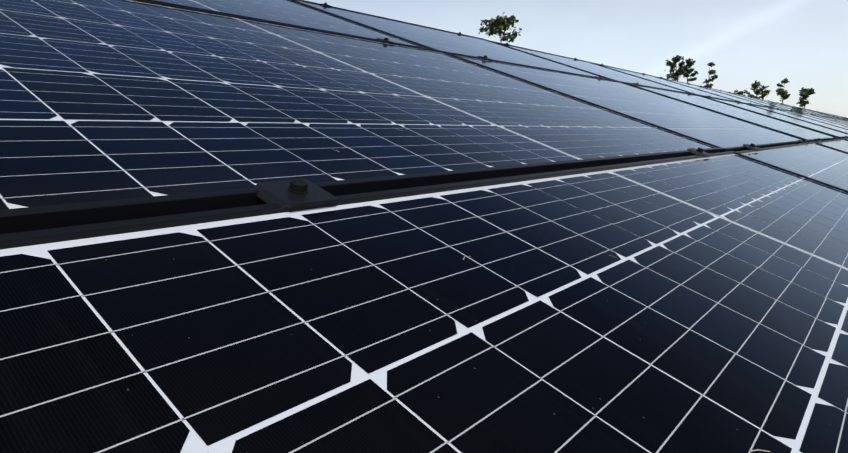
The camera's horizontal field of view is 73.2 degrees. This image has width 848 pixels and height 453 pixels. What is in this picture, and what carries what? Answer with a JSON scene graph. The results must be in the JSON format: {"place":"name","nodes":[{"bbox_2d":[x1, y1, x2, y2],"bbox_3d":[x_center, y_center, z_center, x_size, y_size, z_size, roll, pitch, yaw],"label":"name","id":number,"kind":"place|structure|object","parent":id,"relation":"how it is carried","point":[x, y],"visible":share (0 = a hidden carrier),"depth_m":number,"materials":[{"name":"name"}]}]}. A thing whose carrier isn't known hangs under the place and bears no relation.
{"place":"outdoors","nodes":[
{"label":"outdoors","id":0,"kind":"place"},
{"bbox_2d":[305,0,847,117],"label":"sky","id":1,"kind":"structure","parent":0,"point":[805,42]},
{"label":"piles","id":2,"kind":"object","parent":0,"visible":0},
{"bbox_3d":[11.423,-2.210,14.076,4.086,0.135,36.620,30,26,33],"label":"racking","id":3,"kind":"object","parent":2,"relation":"on","visible":0},
{"bbox_2d":[146,0,435,49],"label":"solar panel","id":4,"kind":"object","parent":3,"relation":"on","point":[292,13],"visible":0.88,"depth_m":1.84,"materials":[{"name":"blue glass"}]},
{"bbox_2d":[253,179,336,209],"bbox_3d":[-0.102,-0.011,0.436,0.042,0.050,0.054,30,26,33],"label":"clamp","id":5,"kind":"object","parent":3,"relation":"on","point":[293,193],"visible":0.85,"depth_m":0.42,"materials":[{"name":"black metal"}]},
{"bbox_2d":[0,0,723,233],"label":"solar panel","id":6,"kind":"object","parent":3,"relation":"on","point":[115,110],"visible":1,"depth_m":0.68,"materials":[{"name":"glass"}]},
{"bbox_2d":[377,37,394,42],"bbox_3d":[-0.126,-0.575,1.815,0.042,0.050,0.054,29,25,32],"label":"clamp","id":7,"kind":"object","parent":3,"relation":"on","point":[385,39],"visible":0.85,"depth_m":1.80,"materials":[{"name":"black metal"}]},
{"bbox_2d":[0,151,847,452],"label":"solar panel","id":8,"kind":"object","parent":3,"relation":"on","point":[706,311],"visible":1,"depth_m":0.32,"materials":[{"name":"glass"}]},
{"bbox_2d":[293,0,616,80],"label":"solar panel","id":9,"kind":"object","parent":3,"relation":"on","point":[448,41],"visible":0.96,"depth_m":2.78,"materials":[{"name":"blue glass"}]},
{"bbox_2d":[493,41,697,94],"bbox_3d":[1.288,-1.136,4.188,0.986,0.036,1.642,30,26,33],"label":"solar panel","id":10,"kind":"object","parent":3,"relation":"on","point":[614,74],"visible":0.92,"depth_m":4.15,"materials":[{"name":"blue glass"}]},
{"bbox_2d":[446,52,808,151],"bbox_3d":[0.953,-0.501,2.385,0.987,0.037,1.642,30,26,33],"label":"solar panel","id":11,"kind":"object","parent":3,"relation":"on","point":[726,132],"visible":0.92,"depth_m":2.17,"materials":[{"name":"blue glass"}]},
{"bbox_2d":[592,62,743,102],"bbox_3d":[2.354,-1.347,5.443,0.986,0.035,1.642,30,26,33],"label":"solar panel","id":12,"kind":"object","parent":3,"relation":"on","point":[676,85],"visible":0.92,"depth_m":5.45,"materials":[{"name":"blue glass"}]},
{"bbox_2d":[687,147,710,156],"bbox_3d":[0.604,-0.150,1.268,0.042,0.050,0.054,30,25,32],"label":"clamp","id":13,"kind":"object","parent":3,"relation":"on","point":[698,151],"visible":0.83,"depth_m":1.25,"materials":[{"name":"black metal"}]},
{"bbox_2d":[659,77,772,107],"bbox_3d":[3.419,-1.556,6.699,0.986,0.035,1.642,30,26,33],"label":"solar panel","id":14,"kind":"object","parent":3,"relation":"on","point":[722,94],"visible":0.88,"depth_m":6.76,"materials":[{"name":"blue glass"}]},
{"bbox_2d":[624,82,836,141],"bbox_3d":[2.018,-0.711,3.640,0.987,0.037,1.642,30,26,33],"label":"solar panel","id":15,"kind":"object","parent":3,"relation":"on","point":[809,134],"visible":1,"depth_m":3.54,"materials":[{"name":"blue glass"}]},
{"bbox_2d":[697,85,789,110],"bbox_3d":[4.484,-1.766,7.955,0.987,0.037,1.642,30,26,33],"label":"solar panel","id":16,"kind":"object","parent":3,"relation":"on","point":[749,99],"visible":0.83,"depth_m":8.10,"materials":[{"name":"blue glass"}]},
{"bbox_2d":[743,143,760,149],"bbox_3d":[0.964,-0.221,1.692,0.042,0.050,0.054,31,26,34],"label":"clamp","id":17,"kind":"object","parent":3,"relation":"on","point":[751,146],"visible":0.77,"depth_m":1.68,"materials":[{"name":"black metal"}]},
{"bbox_2d":[726,91,803,112],"bbox_3d":[5.550,-1.977,9.210,0.986,0.035,1.642,30,26,33],"label":"solar panel","id":18,"kind":"object","parent":3,"relation":"on","point":[768,102],"visible":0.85,"depth_m":9.37,"materials":[{"name":"blue glass"}]},
{"bbox_2d":[704,96,847,138],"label":"solar panel","id":19,"kind":"object","parent":3,"relation":"on","point":[823,129],"visible":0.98,"depth_m":4.84,"materials":[{"name":"blue glass"}]},
{"bbox_2d":[752,97,815,114],"bbox_3d":[6.615,-2.187,10.466,0.987,0.036,1.642,30,26,33],"label":"solar panel","id":20,"kind":"object","parent":3,"relation":"on","point":[785,106],"visible":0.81,"depth_m":10.65,"materials":[{"name":"blue glass"}]},
{"bbox_2d":[736,142,847,190],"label":"solar panel","id":21,"kind":"object","parent":3,"relation":"on","point":[821,162],"visible":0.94,"depth_m":1.75,"materials":[{"name":"blue glass"}]},
{"bbox_2d":[749,104,847,132],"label":"solar panel","id":22,"kind":"object","parent":3,"relation":"on","point":[841,129],"visible":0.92,"depth_m":6.18,"materials":[{"name":"blue glass"}]},
{"bbox_2d":[771,101,826,116],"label":"solar panel","id":23,"kind":"object","parent":3,"relation":"on","point":[801,109],"visible":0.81,"depth_m":11.95,"materials":[{"name":"glass"}]},
{"bbox_2d":[781,103,828,116],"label":"solar panel","id":24,"kind":"object","parent":3,"relation":"on","point":[806,110],"visible":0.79,"depth_m":13.25,"materials":[{"name":"glass"}]},
{"bbox_2d":[779,109,847,128],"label":"solar panel","id":25,"kind":"object","parent":3,"relation":"on","point":[821,120],"visible":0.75,"depth_m":7.59,"materials":[{"name":"blue glass"}]},
{"bbox_2d":[794,106,841,119],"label":"solar panel","id":26,"kind":"object","parent":3,"relation":"on","point":[819,113],"visible":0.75,"depth_m":14.50,"materials":[{"name":"glass"}]},
{"bbox_2d":[798,112,847,126],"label":"solar panel","id":27,"kind":"object","parent":3,"relation":"on","point":[825,119],"visible":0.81,"depth_m":8.92,"materials":[{"name":"glass"}]},
{"bbox_2d":[815,115,847,124],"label":"solar panel","id":28,"kind":"object","parent":3,"relation":"on","point":[831,119],"visible":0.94,"depth_m":10.19,"materials":[{"name":"glass"}]},
{"bbox_2d":[816,139,847,151],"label":"solar panel","id":29,"kind":"object","parent":3,"relation":"on","point":[841,144],"visible":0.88,"depth_m":3.10,"materials":[{"name":"blue glass"}]},
{"label":"ground","id":30,"kind":"structure","parent":0,"visible":0},
{"bbox_2d":[478,12,521,42],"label":"tree","id":31,"kind":"object","parent":30,"relation":"on","point":[500,23],"visible":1,"depth_m":88.33,"materials":[{"name":"green plant"}]},
{"bbox_2d":[664,55,685,80],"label":"tree","id":32,"kind":"object","parent":30,"relation":"on","point":[676,75],"visible":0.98,"depth_m":104.17,"materials":[{"name":"green plant"}]},
{"bbox_2d":[679,58,698,82],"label":"tree","id":33,"kind":"object","parent":30,"relation":"on","point":[686,71],"visible":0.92,"depth_m":105.86,"materials":[{"name":"green plant"}]},
{"bbox_2d":[703,62,717,87],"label":"tree","id":34,"kind":"object","parent":30,"relation":"on","point":[711,72],"visible":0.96,"depth_m":113.35,"materials":[{"name":"green plant"}]},
{"bbox_2d":[741,80,769,98],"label":"tree","id":35,"kind":"object","parent":30,"relation":"on","point":[755,85],"visible":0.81,"depth_m":118.46,"materials":[{"name":"green plant"}]},
{"bbox_2d":[775,77,789,103],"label":"tree","id":36,"kind":"object","parent":30,"relation":"on","point":[782,93],"visible":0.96,"depth_m":124.48,"materials":[{"name":"green plant"}]},
{"bbox_2d":[797,87,814,107],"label":"tree","id":37,"kind":"object","parent":30,"relation":"on","point":[805,93],"visible":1,"depth_m":121.74,"materials":[{"name":"green plant"}]}
]}

